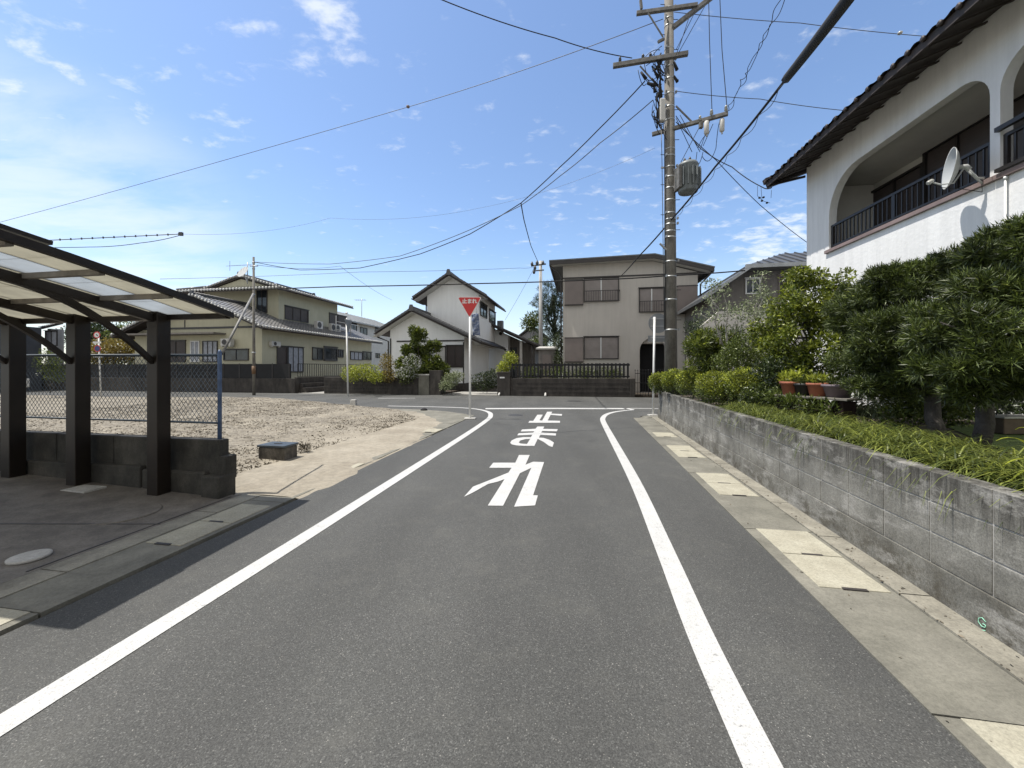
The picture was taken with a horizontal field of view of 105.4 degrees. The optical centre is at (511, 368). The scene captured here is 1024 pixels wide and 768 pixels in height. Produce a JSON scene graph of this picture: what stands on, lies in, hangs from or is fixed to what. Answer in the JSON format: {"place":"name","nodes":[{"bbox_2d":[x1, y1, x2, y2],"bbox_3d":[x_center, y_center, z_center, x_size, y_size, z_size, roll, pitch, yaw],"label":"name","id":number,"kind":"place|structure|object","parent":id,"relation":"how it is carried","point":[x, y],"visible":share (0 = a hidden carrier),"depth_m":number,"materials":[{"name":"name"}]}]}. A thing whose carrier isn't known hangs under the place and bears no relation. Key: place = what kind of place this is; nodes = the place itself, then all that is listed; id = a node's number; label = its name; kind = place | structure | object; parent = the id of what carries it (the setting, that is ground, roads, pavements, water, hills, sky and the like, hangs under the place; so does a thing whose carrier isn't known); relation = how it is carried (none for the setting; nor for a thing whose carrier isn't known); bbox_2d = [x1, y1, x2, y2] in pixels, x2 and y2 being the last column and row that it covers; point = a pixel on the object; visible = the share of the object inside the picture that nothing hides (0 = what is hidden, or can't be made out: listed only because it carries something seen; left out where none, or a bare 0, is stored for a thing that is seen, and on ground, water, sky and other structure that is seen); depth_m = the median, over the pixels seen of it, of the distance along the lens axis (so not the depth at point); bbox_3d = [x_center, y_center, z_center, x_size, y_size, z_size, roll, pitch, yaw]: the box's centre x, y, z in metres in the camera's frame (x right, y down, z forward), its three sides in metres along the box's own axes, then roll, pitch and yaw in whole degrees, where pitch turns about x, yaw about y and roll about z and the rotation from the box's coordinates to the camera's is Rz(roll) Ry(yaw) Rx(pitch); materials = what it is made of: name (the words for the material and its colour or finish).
{"place":"outdoors","nodes":[
{"label":"outdoors","id":0,"kind":"place"},
{"bbox_2d":[0,323,63,390],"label":"house","id":1,"kind":"structure","parent":0,"point":[55,337],"depth_m":27.18,"materials":[{"name":"paint"}]},
{"bbox_2d":[0,471,238,583],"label":"pavement","id":2,"kind":"structure","parent":0,"point":[27,498],"depth_m":3.88,"materials":[{"name":"concrete"}]},
{"bbox_2d":[5,549,52,565],"bbox_3d":[-3.763,1.463,3.041,0.236,0.020,0.236,0,0,0],"label":"manhole cover","id":3,"kind":"object","parent":2,"relation":"on","point":[28,557],"visible":1,"depth_m":3.02,"materials":[{"name":"grey metal"}]},
{"bbox_2d":[0,497,229,571],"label":"pavement joint","id":4,"kind":"object","parent":2,"relation":"on","point":[95,523],"visible":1,"depth_m":3.63,"materials":[{"name":"concrete"}]},
{"bbox_2d":[0,223,233,495],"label":"carport","id":5,"kind":"object","parent":2,"relation":"on","point":[42,281],"visible":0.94,"depth_m":4.46,"materials":[{"name":"brown metal"}]},
{"bbox_2d":[88,503,162,524],"bbox_3d":[-3.945,1.468,3.955,0.600,0.020,0.600,0,0,0],"label":"floor patch","id":6,"kind":"object","parent":2,"relation":"on","point":[141,511],"visible":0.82,"depth_m":3.91,"materials":[{"name":"concrete"}]},
{"bbox_2d":[0,395,268,423],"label":"sandy ground","id":7,"kind":"structure","parent":0,"point":[115,403],"depth_m":16.46,"materials":[{"name":"soil"}]},
{"bbox_2d":[0,398,446,498],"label":"sandy ground","id":8,"kind":"structure","parent":0,"point":[326,466],"depth_m":8.61,"materials":[{"name":"soil"}]},
{"bbox_2d":[0,429,236,498],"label":"wall","id":9,"kind":"structure","parent":8,"relation":"on","point":[205,467],"depth_m":4.74,"materials":[{"name":"concrete"}]},
{"bbox_2d":[0,350,221,438],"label":"chain link fence","id":10,"kind":"object","parent":9,"relation":"on","point":[218,356],"visible":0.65,"depth_m":4.87,"materials":[{"name":"metal"}]},
{"bbox_2d":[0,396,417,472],"bbox_3d":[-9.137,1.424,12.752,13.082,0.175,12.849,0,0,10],"label":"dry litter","id":11,"kind":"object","parent":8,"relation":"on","point":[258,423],"visible":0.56,"depth_m":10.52,"materials":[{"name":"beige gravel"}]},
{"bbox_2d":[257,441,298,460],"bbox_3d":[-3.840,1.369,6.404,0.500,0.302,0.330,0,0,10],"label":"meter box","id":12,"kind":"object","parent":8,"relation":"on","point":[280,451],"visible":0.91,"depth_m":6.27,"materials":[{"name":"concrete"}]},
{"bbox_2d":[458,297,480,419],"bbox_3d":[-1.269,-0.302,11.700,0.690,3.705,0.260,0,0,0],"label":"stop sign","id":13,"kind":"object","parent":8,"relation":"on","point":[469,304],"visible":0.94,"depth_m":11.65,"materials":[{"name":"red metal"}]},
{"bbox_2d":[65,386,658,397],"bbox_3d":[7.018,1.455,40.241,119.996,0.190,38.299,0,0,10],"label":"garden bed","id":14,"kind":"object","parent":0,"point":[495,390],"visible":0.15,"depth_m":24.27,"materials":[{"name":"soil"}]},
{"bbox_2d":[31,348,65,392],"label":"garden bush","id":15,"kind":"object","parent":14,"relation":"on","point":[53,367],"visible":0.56,"depth_m":19.20,"materials":[{"name":"green plant"}]},
{"bbox_2d":[55,322,120,363],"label":"garden tree","id":16,"kind":"object","parent":14,"relation":"on","point":[96,327],"visible":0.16,"depth_m":41.15,"materials":[{"name":"green plant"}]},
{"bbox_2d":[91,335,134,363],"bbox_3d":[-30.434,-0.619,30.099,5.030,4.046,3.398,0,0,-32],"label":"garden tree","id":17,"kind":"object","parent":14,"relation":"on","point":[113,347],"visible":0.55,"depth_m":29.68,"materials":[{"name":"green plant"}]},
{"bbox_2d":[41,363,375,392],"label":"garden wall","id":18,"kind":"structure","parent":14,"relation":"on","point":[236,377],"depth_m":25.36,"materials":[{"name":"concrete"}]},
{"bbox_2d":[110,262,382,378],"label":"house","id":19,"kind":"structure","parent":14,"relation":"on","point":[293,327],"depth_m":28.36,"materials":[{"name":"beige paint"}]},
{"bbox_2d":[171,340,185,361],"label":"window","id":20,"kind":"structure","parent":19,"relation":"in","point":[177,346],"depth_m":26.21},
{"bbox_2d":[202,341,217,361],"bbox_3d":[-19.965,-1.161,25.767,1.165,1.399,0.088,0,0,10],"label":"window","id":21,"kind":"structure","parent":19,"relation":"in","point":[208,347],"depth_m":25.79,"materials":[{"name":"glass"}]},
{"bbox_2d":[223,349,248,360],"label":"window","id":22,"kind":"structure","parent":19,"relation":"in","point":[229,354],"depth_m":25.42,"materials":[{"name":"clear glass"}]},
{"bbox_2d":[288,346,304,371],"bbox_3d":[-15.538,-0.704,28.092,0.128,1.839,1.633,0,0,10],"label":"window","id":23,"kind":"structure","parent":19,"relation":"in","point":[295,353],"depth_m":28.08,"materials":[{"name":"grey glass"}]},
{"bbox_2d":[285,305,309,322],"bbox_3d":[-16.904,-4.306,30.734,0.128,1.062,2.665,0,0,10],"label":"window","id":24,"kind":"structure","parent":19,"relation":"in","point":[291,313],"depth_m":30.69,"materials":[{"name":"glass"}]},
{"bbox_2d":[337,299,389,374],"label":"house","id":25,"kind":"structure","parent":14,"relation":"on","point":[367,326],"depth_m":53.94,"materials":[{"name":"white paint"}]},
{"bbox_2d":[340,362,387,392],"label":"garden bush","id":26,"kind":"object","parent":14,"relation":"on","point":[354,371],"visible":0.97,"depth_m":22.43,"materials":[{"name":"green plant"}]},
{"bbox_2d":[324,370,445,394],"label":"garden wall","id":27,"kind":"structure","parent":14,"relation":"on","point":[426,384],"depth_m":23.07,"materials":[{"name":"concrete"}]},
{"bbox_2d":[378,349,398,387],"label":"garden bush","id":28,"kind":"object","parent":14,"relation":"on","point":[389,366],"visible":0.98,"depth_m":22.63,"materials":[{"name":"green plant"}]},
{"bbox_2d":[396,353,422,391],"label":"flowering bush","id":29,"kind":"object","parent":14,"relation":"on","point":[410,374],"visible":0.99,"depth_m":22.64,"materials":[{"name":"green plant"}]},
{"bbox_2d":[393,324,452,379],"bbox_3d":[-5.288,-0.667,23.693,3.704,4.155,1.972,0,0,0],"label":"garden tree","id":30,"kind":"object","parent":14,"relation":"on","point":[425,355],"visible":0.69,"depth_m":23.30,"materials":[{"name":"green plant"}]},
{"bbox_2d":[373,269,540,390],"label":"house","id":31,"kind":"structure","parent":14,"relation":"on","point":[444,318],"depth_m":28.51,"materials":[{"name":"white paint"}]},
{"bbox_2d":[446,345,462,367],"bbox_3d":[-3.846,-0.860,26.041,1.231,1.519,0.128,0,0,10],"label":"window","id":32,"kind":"structure","parent":31,"relation":"in","point":[454,353],"depth_m":26.07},
{"bbox_2d":[471,368,496,392],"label":"garden bush","id":33,"kind":"object","parent":14,"relation":"on","point":[490,376],"visible":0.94,"depth_m":23.06,"materials":[{"name":"green plant"}]},
{"bbox_2d":[495,351,518,371],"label":"garden bush","id":34,"kind":"object","parent":14,"relation":"on","point":[501,366],"visible":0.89,"depth_m":22.33,"materials":[{"name":"green plant"}]},
{"bbox_2d":[520,310,551,346],"bbox_3d":[2.277,-2.385,39.000,3.266,7.592,4.436,0,0,0],"label":"garden tree","id":35,"kind":"object","parent":14,"relation":"on","point":[533,324],"visible":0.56,"depth_m":39.59,"materials":[{"name":"green plant"}]},
{"bbox_2d":[531,261,545,345],"bbox_3d":[2.207,-3.819,32.880,1.319,10.640,0.620,0,0,0],"label":"utility pole","id":36,"kind":"object","parent":14,"relation":"on","point":[540,264],"visible":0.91,"depth_m":32.87,"materials":[{"name":"concrete"}]},
{"bbox_2d":[528,279,562,345],"bbox_3d":[3.555,-3.473,36.023,4.274,9.777,2.960,0,0,0],"label":"pine tree","id":37,"kind":"object","parent":14,"relation":"on","point":[552,310],"visible":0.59,"depth_m":35.62,"materials":[{"name":"green plant"}]},
{"bbox_2d":[536,346,557,377],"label":"shed","id":38,"kind":"structure","parent":14,"relation":"on","point":[545,354],"depth_m":24.88,"materials":[{"name":"grey metal"}]},
{"bbox_2d":[497,372,690,396],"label":"garden wall","id":39,"kind":"structure","parent":14,"relation":"on","point":[508,384],"depth_m":21.32,"materials":[{"name":"grey concrete"}]},
{"bbox_2d":[511,363,629,378],"bbox_3d":[3.136,0.103,21.411,6.414,0.827,0.135,0,0,10],"label":"picket fence","id":40,"kind":"object","parent":39,"relation":"on","point":[541,365],"visible":1,"depth_m":21.34,"materials":[{"name":"metal"}]},
{"bbox_2d":[549,253,714,392],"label":"house","id":41,"kind":"structure","parent":14,"relation":"on","point":[605,321],"depth_m":22.96,"materials":[{"name":"paint"}]},
{"bbox_2d":[583,336,618,358],"bbox_3d":[5.268,-1.270,23.051,2.094,1.363,0.128,0,0,10],"label":"window","id":42,"kind":"structure","parent":41,"relation":"in","point":[609,344],"depth_m":23.08,"materials":[{"name":"grey glass"}]},
{"bbox_2d":[583,276,619,301],"bbox_3d":[5.279,-4.722,23.049,2.116,1.445,0.128,0,0,10],"label":"window","id":43,"kind":"structure","parent":41,"relation":"in","point":[589,286],"depth_m":23.08,"materials":[{"name":"grey glass"}]},
{"bbox_2d":[638,287,663,312],"bbox_3d":[8.094,-4.012,22.558,1.521,1.447,0.128,0,0,10],"label":"window","id":44,"kind":"structure","parent":41,"relation":"in","point":[644,292],"depth_m":22.60,"materials":[{"name":"grey glass"}]},
{"bbox_2d":[640,344,663,391],"bbox_3d":[8.347,-0.028,23.667,1.646,2.935,0.060,0,0,10],"label":"door","id":45,"kind":"structure","parent":41,"relation":"in","point":[646,350],"depth_m":23.64,"materials":[{"name":"metal"}]},
{"bbox_2d":[398,409,468,423],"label":"pavement","id":46,"kind":"structure","parent":0,"point":[445,417],"depth_m":12.51,"materials":[{"name":"concrete"}]},
{"bbox_2d":[442,391,514,395],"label":"path","id":47,"kind":"structure","parent":0,"point":[475,393],"depth_m":23.56,"materials":[{"name":"concrete"}]},
{"bbox_2d":[438,370,464,392],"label":"garden bush","id":48,"kind":"object","parent":47,"relation":"on","point":[449,382],"visible":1,"depth_m":22.49,"materials":[{"name":"green plant"}]},
{"bbox_2d":[0,0,963,363],"label":"sky","id":49,"kind":"structure","parent":0,"point":[98,97],"materials":[{"name":"blue"}]},
{"bbox_2d":[0,390,983,767],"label":"road","id":50,"kind":"structure","parent":0,"point":[430,614],"depth_m":2.16,"materials":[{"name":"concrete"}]},
{"bbox_2d":[250,257,257,394],"bbox_3d":[-14.686,-2.452,22.285,0.455,7.904,0.230,0,0,0],"label":"utility pole","id":51,"kind":"object","parent":50,"relation":"on","point":[253,265],"visible":0.87,"depth_m":22.25,"materials":[{"name":"concrete"}]},
{"bbox_2d":[252,270,744,288],"bbox_3d":[-2.634,-4.269,19.089,25.513,0.658,0.695,0,0,13],"label":"power line","id":52,"kind":"object","parent":51,"relation":"attached to","point":[505,282],"visible":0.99,"depth_m":18.20,"materials":[{"name":"black rubber"}]},
{"bbox_2d":[0,406,782,767],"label":"road marking","id":53,"kind":"object","parent":50,"relation":"on","point":[750,740],"visible":0.96,"depth_m":2.38,"materials":[{"name":"paint"}]},
{"bbox_2d":[677,251,806,367],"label":"house","id":54,"kind":"structure","parent":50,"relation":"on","point":[741,280],"depth_m":17.63,"materials":[{"name":"metal"}]},
{"bbox_2d":[680,395,1023,532],"bbox_3d":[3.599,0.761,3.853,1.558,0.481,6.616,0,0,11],"label":"liriope grass","id":55,"kind":"structure","parent":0,"point":[959,456],"depth_m":3.23,"materials":[{"name":"green plant"}]},
{"bbox_2d":[613,0,727,394],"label":"utility pole","id":56,"kind":"object","parent":55,"relation":"on","point":[683,178],"visible":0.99,"depth_m":11.45,"materials":[{"name":"concrete"}]},
{"bbox_2d":[2,19,662,221],"bbox_3d":[-15.126,-9.405,18.538,41.574,2.705,1.748,0,0,18],"label":"power line","id":57,"kind":"object","parent":56,"relation":"attached to","point":[368,118],"visible":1,"depth_m":16.21,"materials":[{"name":"black rubber"}]},
{"bbox_2d":[255,81,644,269],"bbox_3d":[-4.935,-6.848,17.706,21.601,3.211,1.981,0,0,30],"label":"power line","id":58,"kind":"object","parent":56,"relation":"attached to","point":[494,219],"visible":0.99,"depth_m":15.57,"materials":[{"name":"black rubber"}]},
{"bbox_2d":[260,100,652,263],"bbox_3d":[-4.894,-6.651,17.533,21.748,2.488,1.570,0,0,30],"label":"power line","id":59,"kind":"object","parent":56,"relation":"attached to","point":[502,214],"visible":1,"depth_m":14.98,"materials":[{"name":"rubber"}]},
{"bbox_2d":[621,83,782,275],"bbox_3d":[5.157,-4.878,14.500,0.622,1.088,16.463,0,0,6],"label":"cable bundle","id":60,"kind":"object","parent":56,"relation":"attached to","point":[743,133],"visible":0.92,"depth_m":8.85,"materials":[{"name":"black rubber"}]},
{"bbox_2d":[673,83,783,219],"bbox_3d":[4.706,-4.561,8.842,0.349,0.463,5.113,0,0,3],"label":"spiral hanger","id":61,"kind":"object","parent":60,"relation":"hanging from","point":[737,147],"visible":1,"depth_m":8.08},
{"bbox_2d":[781,0,853,83],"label":"cable bundle","id":62,"kind":"object","parent":61,"relation":"hanging from","point":[838,11],"visible":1,"depth_m":4.77,"materials":[{"name":"black rubber"}]},
{"bbox_2d":[660,368,690,395],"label":"box bush","id":63,"kind":"object","parent":55,"relation":"on","point":[669,378],"visible":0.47,"depth_m":10.30,"materials":[{"name":"green plant"}]},
{"bbox_2d":[673,368,705,399],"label":"box bush","id":64,"kind":"object","parent":55,"relation":"on","point":[688,381],"visible":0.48,"depth_m":9.23,"materials":[{"name":"green plant"}]},
{"bbox_2d":[691,370,740,406],"bbox_3d":[4.329,0.382,8.011,1.210,0.768,1.025,0,0,0],"label":"box bush","id":65,"kind":"object","parent":55,"relation":"on","point":[709,389],"visible":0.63,"depth_m":7.87,"materials":[{"name":"green plant"}]},
{"bbox_2d":[681,323,757,399],"bbox_3d":[4.905,-0.203,9.228,1.738,1.942,1.244,0,0,20],"label":"bamboo shrub","id":66,"kind":"object","parent":55,"relation":"on","point":[703,348],"visible":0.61,"depth_m":9.13,"materials":[{"name":"green plant"}]},
{"bbox_2d":[691,267,777,372],"bbox_3d":[5.202,-0.784,9.011,2.035,3.120,1.473,0,0,0],"label":"flowering tree","id":67,"kind":"object","parent":55,"relation":"on","point":[759,293],"visible":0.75,"depth_m":8.88,"materials":[{"name":"green plant"}]},
{"bbox_2d":[721,366,779,404],"bbox_3d":[4.572,0.340,7.418,1.038,0.843,0.908,0,0,0],"label":"box bush","id":68,"kind":"object","parent":55,"relation":"on","point":[738,378],"visible":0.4,"depth_m":7.33,"materials":[{"name":"green plant"}]},
{"bbox_2d":[697,310,806,382],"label":"garden wall","id":69,"kind":"structure","parent":55,"relation":"on","point":[712,324],"depth_m":16.25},
{"bbox_2d":[711,330,799,374],"bbox_3d":[4.993,-0.028,7.976,1.712,1.587,1.095,0,0,38],"label":"round shrub","id":70,"kind":"object","parent":55,"relation":"on","point":[739,354],"visible":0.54,"depth_m":8.00,"materials":[{"name":"green plant"}]},
{"bbox_2d":[737,380,798,407],"bbox_3d":[4.340,0.481,6.620,0.968,0.574,0.818,0,0,0],"label":"box bush","id":71,"kind":"object","parent":55,"relation":"on","point":[754,396],"visible":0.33,"depth_m":6.53,"materials":[{"name":"green plant"}]},
{"bbox_2d":[747,355,838,408],"bbox_3d":[4.577,0.266,6.314,0.923,1.001,1.324,0,0,-18],"label":"shrub","id":72,"kind":"object","parent":55,"relation":"on","point":[768,370],"visible":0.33,"depth_m":6.53,"materials":[{"name":"green plant"}]},
{"bbox_2d":[745,265,858,376],"bbox_3d":[5.313,-0.563,6.797,2.036,2.660,1.724,0,0,0],"label":"broadleaf tree","id":73,"kind":"object","parent":55,"relation":"on","point":[778,330],"visible":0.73,"depth_m":6.73,"materials":[{"name":"green plant"}]},
{"bbox_2d":[762,386,842,414],"bbox_3d":[4.052,0.506,5.537,0.563,0.517,1.157,0,0,-11],"label":"fern","id":74,"kind":"object","parent":55,"relation":"on","point":[789,399],"visible":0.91,"depth_m":5.42,"materials":[{"name":"green plant"}]},
{"bbox_2d":[774,394,862,421],"bbox_3d":[4.216,0.569,5.468,0.300,0.377,1.030,0,0,-18],"label":"plant shelf","id":75,"kind":"object","parent":55,"relation":"on","point":[848,405],"visible":0.38,"depth_m":5.03,"materials":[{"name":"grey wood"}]},
{"bbox_2d":[776,369,802,394],"bbox_3d":[4.111,0.183,5.771,0.369,0.392,0.361,0,0,41],"label":"plant pot","id":76,"kind":"object","parent":75,"relation":"on","point":[787,386],"visible":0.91,"depth_m":5.71,"materials":[{"name":"ceramic"}]},
{"bbox_2d":[804,371,833,396],"bbox_3d":[4.288,0.198,5.441,0.387,0.362,0.342,0,0,0],"label":"plant pot","id":77,"kind":"object","parent":75,"relation":"on","point":[814,388],"visible":0.85,"depth_m":5.38,"materials":[{"name":"ceramic"}]},
{"bbox_2d":[818,373,851,397],"bbox_3d":[4.381,0.208,5.265,0.448,0.341,0.445,0,0,0],"label":"plant pot","id":78,"kind":"object","parent":75,"relation":"on","point":[833,390],"visible":0.67,"depth_m":5.18,"materials":[{"name":"ceramic"}]},
{"bbox_2d":[850,391,897,425],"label":"leafy plant","id":79,"kind":"object","parent":55,"relation":"on","point":[868,410],"visible":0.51,"depth_m":5.08,"materials":[{"name":"green plant"}]},
{"bbox_2d":[762,0,1023,420],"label":"house","id":80,"kind":"structure","parent":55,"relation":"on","point":[870,161],"depth_m":6.82,"materials":[{"name":"white paint"}]},
{"bbox_2d":[871,162,921,225],"bbox_3d":[8.463,-3.317,8.642,0.088,1.794,1.414,0,0,7],"label":"window","id":81,"kind":"structure","parent":80,"relation":"in","point":[913,174],"depth_m":8.51,"materials":[{"name":"black glass"}]},
{"bbox_2d":[926,147,984,191],"bbox_3d":[6.462,-2.892,5.689,0.583,0.690,0.432,0,0,-24],"label":"satellite dish","id":82,"kind":"object","parent":80,"relation":"attached to","point":[952,167],"visible":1,"depth_m":5.72,"materials":[{"name":"metal"}]},
{"bbox_2d":[922,94,1023,203],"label":"window","id":83,"kind":"structure","parent":80,"relation":"in","point":[977,134],"depth_m":7.13,"materials":[{"name":"brown glass"}]},
{"bbox_2d":[817,229,988,438],"bbox_3d":[4.820,-0.339,4.836,1.719,2.251,2.433,0,0,21],"label":"podocarpus tree","id":84,"kind":"object","parent":55,"relation":"on","point":[865,315],"visible":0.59,"depth_m":4.47,"materials":[{"name":"green plant"}]},
{"bbox_2d":[874,394,974,432],"bbox_3d":[4.771,0.505,4.477,0.937,0.523,0.547,0,0,28],"label":"leafy plant","id":85,"kind":"object","parent":55,"relation":"on","point":[899,411],"visible":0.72,"depth_m":4.47,"materials":[{"name":"green plant"}]},
{"bbox_2d":[841,297,1023,421],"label":"shrub","id":86,"kind":"object","parent":55,"relation":"on","point":[1010,407],"visible":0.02,"depth_m":5.02,"materials":[{"name":"green plant"}]},
{"bbox_2d":[891,211,1023,448],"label":"podocarpus tree","id":87,"kind":"object","parent":55,"relation":"on","point":[976,335],"visible":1,"depth_m":3.42,"materials":[{"name":"green plant"}]},
{"bbox_2d":[945,424,1023,453],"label":"lawn","id":88,"kind":"structure","parent":0,"point":[1003,441],"depth_m":4.25,"materials":[{"name":"green plant"}]},
{"bbox_2d":[994,414,1023,433],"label":"planter box","id":89,"kind":"object","parent":88,"relation":"on","point":[1008,423],"visible":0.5,"depth_m":4.48,"materials":[{"name":"brown wood"}]},
{"label":"pavement","id":90,"kind":"structure","parent":0,"visible":0},
{"bbox_2d":[647,313,664,415],"bbox_3d":[4.730,-0.137,12.581,0.664,3.334,0.240,0,0,0],"label":"sign post","id":91,"kind":"object","parent":90,"relation":"on","point":[656,322],"visible":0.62,"depth_m":12.63,"materials":[{"name":"white metal"}]},
{"bbox_3d":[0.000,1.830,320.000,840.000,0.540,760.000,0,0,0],"label":"ground","id":92,"kind":"structure","parent":0,"visible":0},
{"bbox_2d":[0,493,260,598],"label":"kerb","id":93,"kind":"structure","parent":92,"relation":"on","point":[15,585],"depth_m":3.21,"materials":[{"name":"concrete"}]},
{"bbox_2d":[0,488,314,635],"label":"gutter","id":94,"kind":"object","parent":92,"relation":"on","point":[42,599],"visible":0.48,"depth_m":2.83,"materials":[{"name":"concrete"}]},
{"bbox_2d":[0,608,29,625],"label":"gutter cover","id":95,"kind":"object","parent":94,"relation":"on","point":[8,615],"visible":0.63,"depth_m":2.36,"materials":[{"name":"concrete"}]},
{"bbox_2d":[146,521,230,545],"bbox_3d":[-2.925,1.501,3.543,0.360,0.038,0.492,0,0,10],"label":"gutter cover","id":96,"kind":"object","parent":94,"relation":"on","point":[187,534],"visible":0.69,"depth_m":3.52,"materials":[{"name":"concrete"}]},
{"bbox_2d":[201,504,269,522],"bbox_3d":[-2.841,1.501,4.026,0.360,0.038,0.492,0,0,10],"label":"gutter cover","id":97,"kind":"object","parent":94,"relation":"on","point":[236,513],"visible":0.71,"depth_m":4.00,"materials":[{"name":"concrete"}]},
{"bbox_2d":[359,415,473,466],"bbox_3d":[-2.057,1.523,8.860,0.420,0.054,7.840,0,0,10],"label":"gutter","id":98,"kind":"object","parent":92,"relation":"on","point":[439,426],"visible":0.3,"depth_m":8.91,"materials":[{"name":"concrete"}]},
{"bbox_2d":[634,418,1023,767],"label":"gutter","id":99,"kind":"object","parent":92,"relation":"on","point":[940,673],"visible":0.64,"depth_m":2.11,"materials":[{"name":"concrete"}]},
{"bbox_2d":[696,473,741,483],"bbox_3d":[2.804,1.501,5.310,0.430,0.038,0.502,0,0,10],"label":"gutter cover","id":100,"kind":"object","parent":99,"relation":"on","point":[716,478],"visible":0.7,"depth_m":5.29,"materials":[{"name":"concrete"}]},
{"bbox_2d":[707,483,758,496],"bbox_3d":[2.713,1.501,4.818,0.430,0.038,0.502,0,0,10],"label":"gutter cover","id":101,"kind":"object","parent":99,"relation":"on","point":[731,489],"visible":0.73,"depth_m":4.80,"materials":[{"name":"concrete"}]},
{"bbox_2d":[756,528,841,556],"bbox_3d":[2.442,1.501,3.353,0.430,0.038,0.502,0,0,10],"label":"gutter cover","id":102,"kind":"object","parent":99,"relation":"on","point":[795,542],"visible":0.7,"depth_m":3.32,"materials":[{"name":"concrete"}]},
{"bbox_2d":[783,553,890,592],"bbox_3d":[2.351,1.501,2.861,0.430,0.038,0.502,0,0,10],"label":"gutter cover","id":103,"kind":"object","parent":99,"relation":"on","point":[833,572],"visible":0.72,"depth_m":2.83,"materials":[{"name":"concrete"}]},
{"bbox_2d":[961,718,1023,767],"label":"gutter cover","id":104,"kind":"object","parent":99,"relation":"on","point":[1006,744],"visible":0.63,"depth_m":1.57,"materials":[{"name":"concrete"}]},
{"bbox_2d":[652,417,1023,684],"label":"kerb","id":105,"kind":"structure","parent":92,"relation":"on","point":[992,648],"depth_m":2.66,"materials":[{"name":"concrete"}]},
{"bbox_2d":[658,391,1023,656],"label":"block wall","id":106,"kind":"structure","parent":92,"relation":"on","point":[960,560],"depth_m":2.81,"materials":[{"name":"grey concrete"}]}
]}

